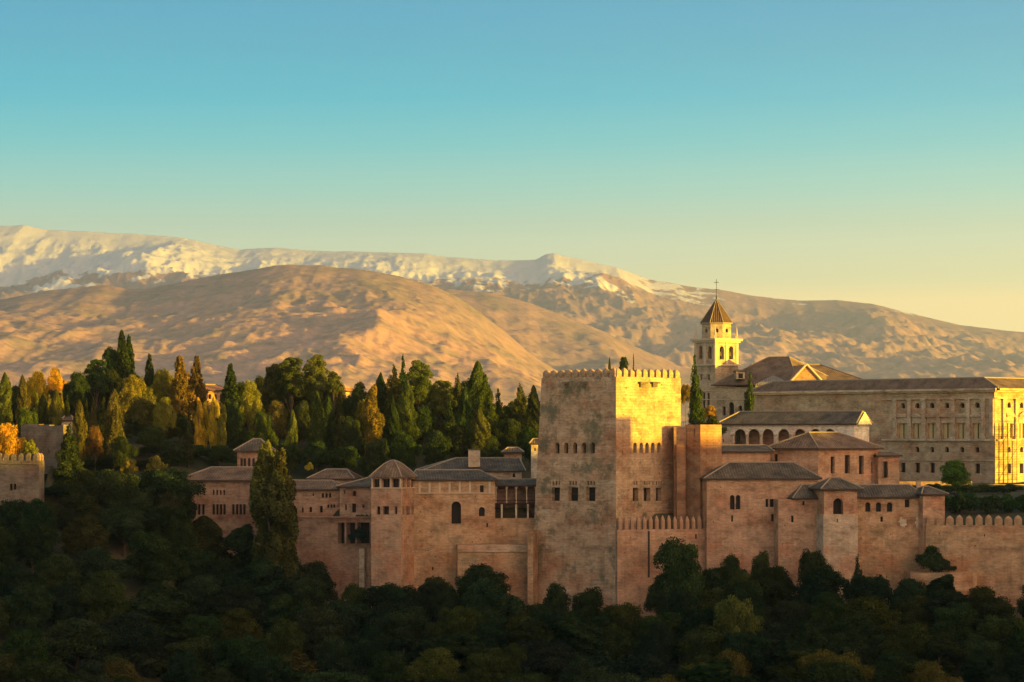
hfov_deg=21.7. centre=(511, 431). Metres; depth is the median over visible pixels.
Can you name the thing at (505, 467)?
house
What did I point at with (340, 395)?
broadleaf tree
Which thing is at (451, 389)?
broadleaf tree
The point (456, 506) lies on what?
window
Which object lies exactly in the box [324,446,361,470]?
broadleaf tree
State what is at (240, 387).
broadleaf tree
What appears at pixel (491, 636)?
broadleaf tree
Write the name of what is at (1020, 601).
broadleaf tree
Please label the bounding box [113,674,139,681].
broadleaf tree
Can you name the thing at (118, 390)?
broadleaf tree
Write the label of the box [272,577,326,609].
broadleaf tree
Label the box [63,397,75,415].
broadleaf tree
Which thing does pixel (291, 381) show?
pine tree
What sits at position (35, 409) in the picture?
cypress tree
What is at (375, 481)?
window
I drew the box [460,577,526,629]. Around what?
broadleaf tree
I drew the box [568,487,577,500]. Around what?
window
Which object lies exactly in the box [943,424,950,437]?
balcony window
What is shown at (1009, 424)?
balcony window
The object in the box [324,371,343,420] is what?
pine tree
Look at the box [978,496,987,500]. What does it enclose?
shrub
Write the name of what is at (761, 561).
broadleaf tree
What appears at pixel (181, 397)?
tree
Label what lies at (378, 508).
window
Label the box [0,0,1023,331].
sky
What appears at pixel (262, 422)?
broadleaf tree
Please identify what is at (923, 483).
garden wall
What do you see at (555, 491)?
window
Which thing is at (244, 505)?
window
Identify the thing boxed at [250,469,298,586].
poplar tree
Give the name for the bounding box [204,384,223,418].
hill house
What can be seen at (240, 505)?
window
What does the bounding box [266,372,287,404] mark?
broadleaf tree
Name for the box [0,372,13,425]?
cypress tree
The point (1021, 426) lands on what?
balcony window
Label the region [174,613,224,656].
broadleaf tree
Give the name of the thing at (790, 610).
broadleaf tree
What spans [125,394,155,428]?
broadleaf tree
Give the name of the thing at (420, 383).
pine tree
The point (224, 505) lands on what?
window
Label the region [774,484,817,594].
oratory house
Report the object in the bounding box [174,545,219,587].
broadleaf tree
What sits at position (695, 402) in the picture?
cypress tree
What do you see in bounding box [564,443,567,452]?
window
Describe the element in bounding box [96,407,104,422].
cypress tree
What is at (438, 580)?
broadleaf tree
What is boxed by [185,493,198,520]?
broadleaf tree
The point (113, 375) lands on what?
broadleaf tree
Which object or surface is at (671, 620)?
broadleaf tree
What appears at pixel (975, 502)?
shrub
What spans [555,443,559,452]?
window
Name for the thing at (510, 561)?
wall
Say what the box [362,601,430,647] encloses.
broadleaf tree
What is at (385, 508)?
window
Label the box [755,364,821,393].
chapel wing
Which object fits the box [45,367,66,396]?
broadleaf tree
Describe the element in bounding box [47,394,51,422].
cypress tree
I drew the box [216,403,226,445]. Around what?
poplar tree
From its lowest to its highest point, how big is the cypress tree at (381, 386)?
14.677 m
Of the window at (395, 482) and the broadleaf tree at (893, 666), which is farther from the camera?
the window at (395, 482)
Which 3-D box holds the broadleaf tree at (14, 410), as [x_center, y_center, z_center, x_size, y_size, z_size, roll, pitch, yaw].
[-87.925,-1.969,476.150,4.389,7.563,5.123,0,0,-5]
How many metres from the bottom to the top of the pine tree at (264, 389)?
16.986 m
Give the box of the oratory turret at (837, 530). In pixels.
[808,477,863,602]
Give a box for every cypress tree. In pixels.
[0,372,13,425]
[14,374,30,428]
[33,389,38,421]
[36,391,48,424]
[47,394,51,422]
[49,389,62,425]
[51,421,85,485]
[59,392,64,416]
[62,394,70,416]
[71,399,87,459]
[84,400,89,454]
[87,399,101,459]
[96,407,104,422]
[98,394,109,409]
[98,397,106,458]
[103,389,125,457]
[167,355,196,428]
[182,409,194,467]
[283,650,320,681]
[286,409,298,473]
[307,390,326,468]
[323,395,336,451]
[331,398,346,467]
[376,372,387,401]
[383,365,401,425]
[385,397,401,456]
[386,379,389,391]
[396,379,419,442]
[398,355,410,386]
[440,395,455,434]
[451,372,463,423]
[454,386,476,434]
[466,361,497,427]
[469,407,491,456]
[484,384,500,452]
[494,388,507,443]
[507,383,527,446]
[522,385,539,435]
[688,350,705,424]
[739,368,754,438]
[850,554,862,600]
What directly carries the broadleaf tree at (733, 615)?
on the ground
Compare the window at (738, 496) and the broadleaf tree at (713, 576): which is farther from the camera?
the window at (738, 496)
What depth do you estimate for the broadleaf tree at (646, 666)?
360.07 m
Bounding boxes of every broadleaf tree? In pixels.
[0,423,25,459]
[0,499,27,552]
[0,564,41,625]
[0,627,55,673]
[0,651,17,681]
[3,580,55,630]
[7,658,80,681]
[10,402,29,423]
[10,519,62,574]
[11,385,17,424]
[12,498,57,532]
[16,407,38,437]
[26,370,46,408]
[31,553,81,589]
[43,617,131,674]
[44,485,68,502]
[44,581,89,623]
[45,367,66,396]
[48,389,62,398]
[58,514,110,557]
[59,468,108,514]
[61,383,75,403]
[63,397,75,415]
[66,371,90,407]
[72,546,133,585]
[75,570,132,623]
[82,460,105,468]
[83,385,102,413]
[85,425,103,470]
[93,458,114,469]
[94,505,148,557]
[96,467,153,515]
[98,610,166,665]
[101,369,121,397]
[101,658,142,681]
[102,346,116,369]
[109,435,139,469]
[113,378,125,397]
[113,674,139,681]
[119,374,145,435]
[120,529,191,584]
[122,425,134,438]
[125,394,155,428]
[127,419,154,436]
[134,426,165,456]
[135,460,150,468]
[137,447,159,456]
[138,467,206,510]
[138,634,221,681]
[139,505,170,537]
[141,386,156,403]
[146,456,185,466]
[150,368,171,404]
[152,397,176,440]
[155,441,187,459]
[156,492,183,518]
[163,504,196,586]
[164,426,179,439]
[173,417,194,442]
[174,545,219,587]
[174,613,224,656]
[175,575,223,617]
[177,413,190,420]
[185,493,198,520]
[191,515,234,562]
[193,445,208,458]
[193,557,237,586]
[198,667,234,681]
[205,445,236,465]
[212,634,283,681]
[214,608,263,643]
[225,402,243,437]
[228,426,248,448]
[233,381,245,407]
[239,380,261,430]
[240,430,265,444]
[247,557,304,586]
[248,403,265,431]
[249,654,296,681]
[252,409,278,449]
[254,375,269,406]
[262,617,305,660]
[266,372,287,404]
[266,400,289,448]
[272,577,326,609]
[276,439,302,473]
[277,419,287,444]
[282,398,294,420]
[287,669,370,681]
[290,398,309,454]
[293,606,347,657]
[294,389,310,406]
[296,560,339,604]
[300,441,330,472]
[314,635,351,667]
[316,655,367,680]
[321,391,336,407]
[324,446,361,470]
[326,374,346,414]
[338,416,363,470]
[341,582,370,616]
[342,399,351,419]
[345,381,366,420]
[357,438,390,476]
[360,582,416,614]
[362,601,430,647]
[364,650,412,681]
[376,604,430,655]
[377,394,387,420]
[382,424,390,440]
[388,432,423,468]
[402,646,463,681]
[407,581,445,625]
[412,405,436,451]
[417,631,497,676]
[423,430,453,464]
[423,575,453,589]
[424,605,483,654]
[425,398,445,430]
[428,678,453,681]
[430,586,464,623]
[442,424,472,456]
[448,386,454,394]
[454,563,510,593]
[456,647,508,681]
[457,575,485,608]
[460,378,468,386]
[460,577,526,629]
[469,622,509,653]
[480,436,503,456]
[493,418,522,449]
[495,405,511,416]
[501,642,528,676]
[504,593,521,617]
[504,611,530,645]
[504,671,552,681]
[507,401,514,415]
[508,602,550,619]
[517,427,538,470]
[517,639,576,681]
[542,581,572,616]
[547,610,610,666]
[567,584,603,617]
[576,667,640,681]
[599,601,642,628]
[603,651,680,681]
[619,357,628,369]
[629,612,685,662]
[636,620,676,664]
[643,574,675,616]
[644,673,689,681]
[652,534,708,606]
[662,586,703,635]
[668,660,766,681]
[673,605,722,648]
[676,662,706,673]
[678,622,724,665]
[681,384,689,426]
[695,587,726,608]
[700,566,726,591]
[711,594,765,645]
[715,649,751,677]
[718,553,751,589]
[720,578,776,622]
[720,631,774,676]
[726,571,764,606]
[749,550,769,598]
[753,565,798,621]
[769,599,812,624]
[786,564,849,608]
[795,648,877,680]
[795,660,870,681]
[797,548,833,606]
[808,591,849,632]
[812,630,877,666]
[821,614,888,662]
[840,574,893,609]
[840,595,902,635]
[871,651,916,681]
[877,622,933,660]
[889,577,929,612]
[892,594,935,632]
[904,659,946,681]
[921,591,987,633]
[924,574,971,602]
[924,631,964,679]
[925,600,980,671]
[926,671,963,681]
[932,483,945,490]
[939,459,971,494]
[958,633,1008,680]
[961,657,1016,681]
[966,585,995,611]
[967,615,1023,661]
[970,594,1017,636]
[1016,584,1023,615]
[1017,603,1023,619]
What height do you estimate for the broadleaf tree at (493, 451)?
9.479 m
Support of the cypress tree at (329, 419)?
on the ground
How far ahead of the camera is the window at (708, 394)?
571.27 m
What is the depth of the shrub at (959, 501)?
412.23 m
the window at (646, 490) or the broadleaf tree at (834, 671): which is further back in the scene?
the window at (646, 490)
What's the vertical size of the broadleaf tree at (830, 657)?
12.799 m
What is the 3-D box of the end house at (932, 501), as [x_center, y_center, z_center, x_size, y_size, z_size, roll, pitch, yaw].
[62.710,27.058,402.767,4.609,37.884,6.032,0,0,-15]
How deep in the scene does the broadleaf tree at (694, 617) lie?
375.58 m
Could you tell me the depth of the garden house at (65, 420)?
450.31 m
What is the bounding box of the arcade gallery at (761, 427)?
[719,410,873,444]
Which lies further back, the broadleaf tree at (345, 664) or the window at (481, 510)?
the window at (481, 510)
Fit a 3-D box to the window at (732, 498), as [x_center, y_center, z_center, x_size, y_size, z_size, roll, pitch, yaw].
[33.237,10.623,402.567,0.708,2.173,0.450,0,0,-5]
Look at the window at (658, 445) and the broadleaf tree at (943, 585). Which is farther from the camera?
the window at (658, 445)
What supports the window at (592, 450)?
in the fortress tower at (605, 452)
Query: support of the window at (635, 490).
in the fortress tower at (605, 452)
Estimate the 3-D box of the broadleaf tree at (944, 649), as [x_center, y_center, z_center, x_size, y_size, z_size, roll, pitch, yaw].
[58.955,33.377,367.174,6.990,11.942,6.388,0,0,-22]
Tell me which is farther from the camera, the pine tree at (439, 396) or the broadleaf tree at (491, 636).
the pine tree at (439, 396)
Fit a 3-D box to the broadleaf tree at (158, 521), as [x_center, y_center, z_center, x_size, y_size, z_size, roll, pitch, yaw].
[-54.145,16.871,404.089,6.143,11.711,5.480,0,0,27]
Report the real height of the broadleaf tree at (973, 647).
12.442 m
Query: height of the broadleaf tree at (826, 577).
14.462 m
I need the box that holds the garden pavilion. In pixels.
[341,387,354,398]
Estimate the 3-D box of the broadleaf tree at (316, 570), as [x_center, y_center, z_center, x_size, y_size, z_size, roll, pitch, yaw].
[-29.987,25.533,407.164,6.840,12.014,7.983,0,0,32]
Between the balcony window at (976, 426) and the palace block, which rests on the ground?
the palace block
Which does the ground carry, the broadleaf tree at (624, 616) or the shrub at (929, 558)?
the broadleaf tree at (624, 616)
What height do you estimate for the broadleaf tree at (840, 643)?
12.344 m
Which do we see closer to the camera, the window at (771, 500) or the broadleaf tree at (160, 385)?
the window at (771, 500)
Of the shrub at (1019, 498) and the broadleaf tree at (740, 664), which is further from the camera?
the shrub at (1019, 498)
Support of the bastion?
on the ground
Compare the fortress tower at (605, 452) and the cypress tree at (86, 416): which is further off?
the cypress tree at (86, 416)
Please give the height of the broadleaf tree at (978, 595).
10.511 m
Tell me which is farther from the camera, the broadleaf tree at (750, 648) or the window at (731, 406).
the window at (731, 406)
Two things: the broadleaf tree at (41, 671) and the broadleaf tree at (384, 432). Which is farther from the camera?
the broadleaf tree at (384, 432)
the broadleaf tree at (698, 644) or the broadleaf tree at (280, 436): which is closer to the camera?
the broadleaf tree at (698, 644)
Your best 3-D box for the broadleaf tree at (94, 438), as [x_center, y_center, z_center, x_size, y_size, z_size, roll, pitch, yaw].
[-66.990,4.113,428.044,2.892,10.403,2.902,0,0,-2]
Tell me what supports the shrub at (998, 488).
on the ground
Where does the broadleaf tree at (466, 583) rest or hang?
on the ground
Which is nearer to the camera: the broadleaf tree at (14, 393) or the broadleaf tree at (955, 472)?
the broadleaf tree at (955, 472)
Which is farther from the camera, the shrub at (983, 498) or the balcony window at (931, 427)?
the balcony window at (931, 427)
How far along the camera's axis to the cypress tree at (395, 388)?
471.31 m
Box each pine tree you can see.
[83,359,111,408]
[258,363,282,402]
[276,357,308,415]
[302,354,336,400]
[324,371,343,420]
[406,360,433,408]
[426,380,456,425]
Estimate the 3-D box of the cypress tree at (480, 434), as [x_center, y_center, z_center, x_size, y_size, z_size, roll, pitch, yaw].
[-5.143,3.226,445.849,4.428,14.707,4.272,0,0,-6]
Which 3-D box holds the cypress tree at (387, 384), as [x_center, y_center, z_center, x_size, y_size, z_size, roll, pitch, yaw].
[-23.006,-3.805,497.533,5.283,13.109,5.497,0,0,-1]
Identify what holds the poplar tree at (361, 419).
on the ground
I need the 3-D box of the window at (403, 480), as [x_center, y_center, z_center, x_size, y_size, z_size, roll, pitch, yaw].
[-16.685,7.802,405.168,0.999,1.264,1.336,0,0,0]
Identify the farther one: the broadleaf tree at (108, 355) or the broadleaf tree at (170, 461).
the broadleaf tree at (108, 355)
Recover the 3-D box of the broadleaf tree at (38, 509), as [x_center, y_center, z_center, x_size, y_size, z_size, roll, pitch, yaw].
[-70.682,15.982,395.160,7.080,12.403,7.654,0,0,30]
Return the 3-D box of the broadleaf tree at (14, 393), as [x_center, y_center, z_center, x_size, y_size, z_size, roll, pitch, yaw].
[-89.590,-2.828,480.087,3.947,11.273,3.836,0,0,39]
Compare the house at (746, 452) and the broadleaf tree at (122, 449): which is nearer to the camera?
the house at (746, 452)
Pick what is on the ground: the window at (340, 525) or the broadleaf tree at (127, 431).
the broadleaf tree at (127, 431)
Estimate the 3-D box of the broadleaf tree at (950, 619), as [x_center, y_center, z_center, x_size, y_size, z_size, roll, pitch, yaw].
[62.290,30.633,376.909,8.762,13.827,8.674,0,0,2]
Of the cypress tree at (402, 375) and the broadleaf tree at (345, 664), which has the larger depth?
the cypress tree at (402, 375)
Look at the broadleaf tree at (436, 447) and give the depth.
445.01 m
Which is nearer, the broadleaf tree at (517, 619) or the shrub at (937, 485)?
the broadleaf tree at (517, 619)
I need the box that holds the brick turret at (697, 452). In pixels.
[673,425,721,528]
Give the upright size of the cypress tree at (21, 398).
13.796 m
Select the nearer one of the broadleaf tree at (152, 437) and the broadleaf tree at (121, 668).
the broadleaf tree at (121, 668)
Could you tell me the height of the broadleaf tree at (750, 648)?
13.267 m
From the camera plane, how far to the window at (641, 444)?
405.19 m
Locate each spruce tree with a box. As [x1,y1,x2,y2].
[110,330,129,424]
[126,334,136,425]
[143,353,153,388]
[217,363,241,423]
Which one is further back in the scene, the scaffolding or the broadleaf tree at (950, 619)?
the scaffolding
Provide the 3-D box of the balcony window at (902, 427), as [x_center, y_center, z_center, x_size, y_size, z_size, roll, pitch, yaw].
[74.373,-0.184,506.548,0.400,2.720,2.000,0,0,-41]
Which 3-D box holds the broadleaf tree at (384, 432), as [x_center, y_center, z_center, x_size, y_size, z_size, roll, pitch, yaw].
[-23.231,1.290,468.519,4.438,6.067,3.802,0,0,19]
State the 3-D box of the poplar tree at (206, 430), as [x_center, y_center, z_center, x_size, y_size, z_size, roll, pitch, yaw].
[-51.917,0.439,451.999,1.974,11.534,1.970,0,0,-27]
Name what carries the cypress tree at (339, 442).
on the ground
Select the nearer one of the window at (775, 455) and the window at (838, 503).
the window at (838, 503)
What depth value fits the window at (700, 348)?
578.00 m
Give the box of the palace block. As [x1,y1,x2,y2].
[335,477,370,515]
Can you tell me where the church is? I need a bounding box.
[701,356,861,420]
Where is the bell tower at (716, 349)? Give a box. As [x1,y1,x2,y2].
[690,279,742,387]
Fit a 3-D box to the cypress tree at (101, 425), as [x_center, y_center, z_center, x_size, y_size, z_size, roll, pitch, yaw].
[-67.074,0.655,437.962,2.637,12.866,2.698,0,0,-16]
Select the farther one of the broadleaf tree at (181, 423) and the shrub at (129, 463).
the broadleaf tree at (181, 423)
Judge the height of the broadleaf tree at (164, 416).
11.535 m
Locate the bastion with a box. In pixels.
[0,452,43,504]
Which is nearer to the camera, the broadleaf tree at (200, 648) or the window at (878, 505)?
the broadleaf tree at (200, 648)
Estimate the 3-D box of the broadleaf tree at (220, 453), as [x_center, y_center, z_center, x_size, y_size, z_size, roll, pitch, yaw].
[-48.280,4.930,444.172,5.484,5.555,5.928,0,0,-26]
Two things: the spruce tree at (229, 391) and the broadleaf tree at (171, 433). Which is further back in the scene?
the spruce tree at (229, 391)
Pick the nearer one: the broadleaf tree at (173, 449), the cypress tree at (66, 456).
the cypress tree at (66, 456)
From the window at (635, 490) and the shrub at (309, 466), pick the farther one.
the shrub at (309, 466)
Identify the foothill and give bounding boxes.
[0,265,690,426]
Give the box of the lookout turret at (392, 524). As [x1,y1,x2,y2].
[369,460,416,606]
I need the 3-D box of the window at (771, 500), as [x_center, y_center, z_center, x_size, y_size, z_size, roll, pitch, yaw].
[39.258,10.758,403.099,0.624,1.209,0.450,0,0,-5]
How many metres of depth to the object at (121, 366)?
489.35 m
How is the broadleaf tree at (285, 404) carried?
on the ground
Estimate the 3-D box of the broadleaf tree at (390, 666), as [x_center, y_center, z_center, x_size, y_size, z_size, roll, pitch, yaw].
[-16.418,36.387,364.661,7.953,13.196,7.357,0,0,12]
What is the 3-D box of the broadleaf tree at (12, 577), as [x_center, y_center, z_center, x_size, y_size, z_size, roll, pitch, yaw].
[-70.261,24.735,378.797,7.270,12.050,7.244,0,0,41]
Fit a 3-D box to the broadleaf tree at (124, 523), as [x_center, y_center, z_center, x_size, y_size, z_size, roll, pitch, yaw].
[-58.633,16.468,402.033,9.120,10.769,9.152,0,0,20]
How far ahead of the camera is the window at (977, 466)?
493.67 m
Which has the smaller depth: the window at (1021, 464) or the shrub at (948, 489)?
the shrub at (948, 489)
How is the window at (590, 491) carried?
in the fortress tower at (605, 452)
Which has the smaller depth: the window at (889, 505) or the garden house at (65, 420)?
the window at (889, 505)
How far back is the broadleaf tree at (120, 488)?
405.85 m
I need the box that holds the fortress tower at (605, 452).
[528,368,680,610]
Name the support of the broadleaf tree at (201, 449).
on the ground
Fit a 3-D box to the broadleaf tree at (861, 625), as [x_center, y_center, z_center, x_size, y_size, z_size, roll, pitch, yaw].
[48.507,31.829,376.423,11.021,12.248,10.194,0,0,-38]
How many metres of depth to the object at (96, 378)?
479.38 m
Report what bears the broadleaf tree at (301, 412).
on the ground
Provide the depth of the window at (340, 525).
415.71 m
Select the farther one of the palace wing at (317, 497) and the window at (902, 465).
the window at (902, 465)
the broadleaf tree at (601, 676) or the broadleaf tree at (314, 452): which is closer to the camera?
the broadleaf tree at (601, 676)
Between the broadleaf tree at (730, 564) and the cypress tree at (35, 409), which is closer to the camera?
the broadleaf tree at (730, 564)
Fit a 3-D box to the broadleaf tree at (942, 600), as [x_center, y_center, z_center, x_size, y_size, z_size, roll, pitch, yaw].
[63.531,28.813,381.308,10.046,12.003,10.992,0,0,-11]
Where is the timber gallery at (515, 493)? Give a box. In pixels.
[495,478,535,543]
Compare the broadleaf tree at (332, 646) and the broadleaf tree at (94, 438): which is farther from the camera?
the broadleaf tree at (94, 438)
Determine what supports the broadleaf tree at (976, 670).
on the ground
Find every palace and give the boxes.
[186,438,275,555]
[750,377,1023,482]
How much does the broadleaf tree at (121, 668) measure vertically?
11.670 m
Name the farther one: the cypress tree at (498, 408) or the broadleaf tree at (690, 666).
the cypress tree at (498, 408)
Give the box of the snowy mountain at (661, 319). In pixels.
[0,225,1023,390]
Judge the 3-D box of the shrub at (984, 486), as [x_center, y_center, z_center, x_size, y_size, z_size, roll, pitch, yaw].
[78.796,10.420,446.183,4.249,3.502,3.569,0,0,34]
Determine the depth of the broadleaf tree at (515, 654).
369.50 m
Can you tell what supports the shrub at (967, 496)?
on the ground
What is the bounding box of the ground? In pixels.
[0,423,1023,681]
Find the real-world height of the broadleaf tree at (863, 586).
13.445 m
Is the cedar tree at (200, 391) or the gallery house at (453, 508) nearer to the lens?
the gallery house at (453, 508)
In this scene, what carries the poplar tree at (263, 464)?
on the ground
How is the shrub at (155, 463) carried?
on the ground
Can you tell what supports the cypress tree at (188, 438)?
on the ground
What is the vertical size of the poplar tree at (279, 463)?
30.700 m
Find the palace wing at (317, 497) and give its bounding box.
[288,479,341,515]
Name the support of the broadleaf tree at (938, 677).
on the ground
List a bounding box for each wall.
[21,424,67,473]
[295,516,370,602]
[457,544,527,611]
[615,515,704,617]
[899,481,971,485]
[904,515,1023,606]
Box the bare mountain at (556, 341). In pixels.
[442,289,693,392]
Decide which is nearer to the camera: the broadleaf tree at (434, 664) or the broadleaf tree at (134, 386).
the broadleaf tree at (434, 664)
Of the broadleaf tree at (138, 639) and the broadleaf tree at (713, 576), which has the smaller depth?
the broadleaf tree at (138, 639)
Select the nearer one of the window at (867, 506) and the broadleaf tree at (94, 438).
the window at (867, 506)
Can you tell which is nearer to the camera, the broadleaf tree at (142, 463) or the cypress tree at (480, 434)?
the broadleaf tree at (142, 463)
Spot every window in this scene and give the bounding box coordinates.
[197,504,199,514]
[202,504,204,514]
[212,504,214,514]
[223,504,225,514]
[232,504,234,514]
[239,504,241,514]
[243,504,245,514]
[338,522,343,543]
[346,522,354,543]
[352,504,355,512]
[357,522,369,543]
[373,479,378,486]
[376,506,379,514]
[382,479,389,486]
[383,506,388,514]
[392,479,398,486]
[399,479,405,486]
[406,506,409,514]
[452,501,460,523]
[479,507,484,515]
[551,487,559,500]
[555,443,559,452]
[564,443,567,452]
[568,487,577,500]
[573,443,576,452]
[582,443,585,452]
[586,487,594,500]
[590,443,594,452]
[633,443,636,452]
[633,488,637,500]
[640,443,642,452]
[644,488,649,500]
[645,443,648,452]
[651,443,654,452]
[656,488,661,500]
[657,443,660,452]
[699,346,701,358]
[707,393,709,419]
[708,346,711,358]
[720,346,723,358]
[722,406,725,414]
[729,346,732,358]
[729,402,733,414]
[730,495,734,508]
[736,495,739,508]
[770,499,773,506]
[774,454,777,461]
[831,457,834,472]
[833,498,842,513]
[845,455,849,472]
[859,456,863,473]
[865,502,869,511]
[876,502,880,511]
[883,461,887,476]
[887,502,891,511]
[899,424,906,437]
[900,463,904,471]
[905,499,909,506]
[913,424,920,437]
[915,463,919,472]
[928,424,935,437]
[929,463,934,472]
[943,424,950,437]
[958,423,965,437]
[973,423,980,437]
[975,464,979,473]
[1006,423,1011,437]
[1019,423,1023,437]
[1020,463,1022,472]
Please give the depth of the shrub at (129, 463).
417.45 m
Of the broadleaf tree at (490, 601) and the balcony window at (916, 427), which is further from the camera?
the balcony window at (916, 427)
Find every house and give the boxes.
[60,415,74,440]
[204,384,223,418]
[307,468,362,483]
[411,469,498,591]
[417,449,525,477]
[501,447,524,460]
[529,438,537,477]
[699,461,822,574]
[722,444,774,463]
[768,432,902,483]
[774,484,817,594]
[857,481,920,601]
[915,486,948,570]
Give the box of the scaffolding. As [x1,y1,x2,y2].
[994,420,1017,483]
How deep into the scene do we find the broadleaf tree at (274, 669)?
356.39 m
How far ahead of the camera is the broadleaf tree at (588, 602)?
391.35 m
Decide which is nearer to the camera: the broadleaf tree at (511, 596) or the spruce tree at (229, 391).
the broadleaf tree at (511, 596)
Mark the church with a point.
(725, 402)
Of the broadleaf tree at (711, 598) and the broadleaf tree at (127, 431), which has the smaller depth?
the broadleaf tree at (711, 598)
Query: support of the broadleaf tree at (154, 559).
on the ground
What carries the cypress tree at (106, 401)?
on the ground
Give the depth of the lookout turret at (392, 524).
405.23 m
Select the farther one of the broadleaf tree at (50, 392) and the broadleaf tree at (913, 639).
the broadleaf tree at (50, 392)
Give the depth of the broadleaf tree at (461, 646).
371.16 m
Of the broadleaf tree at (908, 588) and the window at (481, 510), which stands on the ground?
the broadleaf tree at (908, 588)
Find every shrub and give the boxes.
[22,439,38,453]
[120,457,138,473]
[144,456,168,479]
[304,462,312,470]
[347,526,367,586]
[690,418,702,424]
[702,404,717,419]
[704,416,727,434]
[914,545,944,572]
[934,558,956,571]
[941,485,953,492]
[945,495,953,508]
[949,491,971,512]
[957,485,982,492]
[962,490,975,499]
[967,495,982,514]
[978,484,992,489]
[978,494,1003,513]
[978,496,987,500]
[982,485,1010,493]
[999,493,1021,511]
[1005,484,1023,490]
[1015,494,1022,503]
[1019,495,1023,511]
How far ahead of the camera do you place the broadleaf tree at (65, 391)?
481.44 m
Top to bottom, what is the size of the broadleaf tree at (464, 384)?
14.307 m
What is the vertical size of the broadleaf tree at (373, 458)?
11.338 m
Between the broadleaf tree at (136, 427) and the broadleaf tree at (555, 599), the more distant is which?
the broadleaf tree at (136, 427)
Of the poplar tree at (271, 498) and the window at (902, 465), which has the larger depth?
the window at (902, 465)
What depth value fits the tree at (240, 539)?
408.78 m
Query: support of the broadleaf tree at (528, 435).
on the ground
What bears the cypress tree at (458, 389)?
on the ground
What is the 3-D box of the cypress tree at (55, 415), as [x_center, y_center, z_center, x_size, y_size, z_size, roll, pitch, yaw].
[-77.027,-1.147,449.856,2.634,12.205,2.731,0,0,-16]
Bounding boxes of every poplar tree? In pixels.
[193,397,202,444]
[201,401,210,447]
[208,396,219,448]
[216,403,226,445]
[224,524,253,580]
[248,439,275,558]
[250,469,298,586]
[262,447,298,578]
[354,399,367,456]
[363,384,384,469]
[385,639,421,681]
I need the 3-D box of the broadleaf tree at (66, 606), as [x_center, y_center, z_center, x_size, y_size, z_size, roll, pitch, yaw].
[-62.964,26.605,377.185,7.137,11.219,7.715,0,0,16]
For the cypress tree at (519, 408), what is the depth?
463.41 m
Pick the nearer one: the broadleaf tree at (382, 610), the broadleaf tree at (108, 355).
the broadleaf tree at (382, 610)
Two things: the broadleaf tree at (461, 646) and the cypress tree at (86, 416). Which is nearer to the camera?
the broadleaf tree at (461, 646)
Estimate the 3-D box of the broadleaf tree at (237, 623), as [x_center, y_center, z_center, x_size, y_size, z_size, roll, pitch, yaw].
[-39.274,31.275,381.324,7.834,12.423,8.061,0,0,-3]
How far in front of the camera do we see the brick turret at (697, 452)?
406.99 m
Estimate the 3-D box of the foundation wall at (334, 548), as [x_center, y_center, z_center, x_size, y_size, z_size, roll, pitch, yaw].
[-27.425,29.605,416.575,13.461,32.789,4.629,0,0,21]
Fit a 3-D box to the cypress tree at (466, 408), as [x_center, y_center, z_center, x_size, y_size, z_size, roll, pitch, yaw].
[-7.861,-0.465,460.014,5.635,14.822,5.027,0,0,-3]
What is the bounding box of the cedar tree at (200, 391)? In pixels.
[188,355,209,423]
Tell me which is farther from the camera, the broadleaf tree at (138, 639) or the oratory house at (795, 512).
the oratory house at (795, 512)
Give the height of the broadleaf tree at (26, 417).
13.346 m
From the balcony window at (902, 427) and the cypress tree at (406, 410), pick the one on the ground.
the cypress tree at (406, 410)
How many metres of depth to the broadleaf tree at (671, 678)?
353.63 m
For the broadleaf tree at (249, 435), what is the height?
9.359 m
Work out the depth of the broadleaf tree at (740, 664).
360.53 m
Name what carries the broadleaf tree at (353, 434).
on the ground
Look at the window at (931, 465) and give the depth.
501.63 m
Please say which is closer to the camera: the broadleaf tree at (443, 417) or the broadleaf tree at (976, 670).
the broadleaf tree at (976, 670)
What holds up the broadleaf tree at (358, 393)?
on the ground
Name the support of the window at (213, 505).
in the palace at (223, 502)
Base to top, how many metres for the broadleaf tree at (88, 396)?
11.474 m
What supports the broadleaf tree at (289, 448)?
on the ground
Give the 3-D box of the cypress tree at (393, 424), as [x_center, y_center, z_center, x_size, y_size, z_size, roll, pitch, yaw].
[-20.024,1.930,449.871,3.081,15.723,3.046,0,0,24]
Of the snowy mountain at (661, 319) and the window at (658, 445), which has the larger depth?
the snowy mountain at (661, 319)

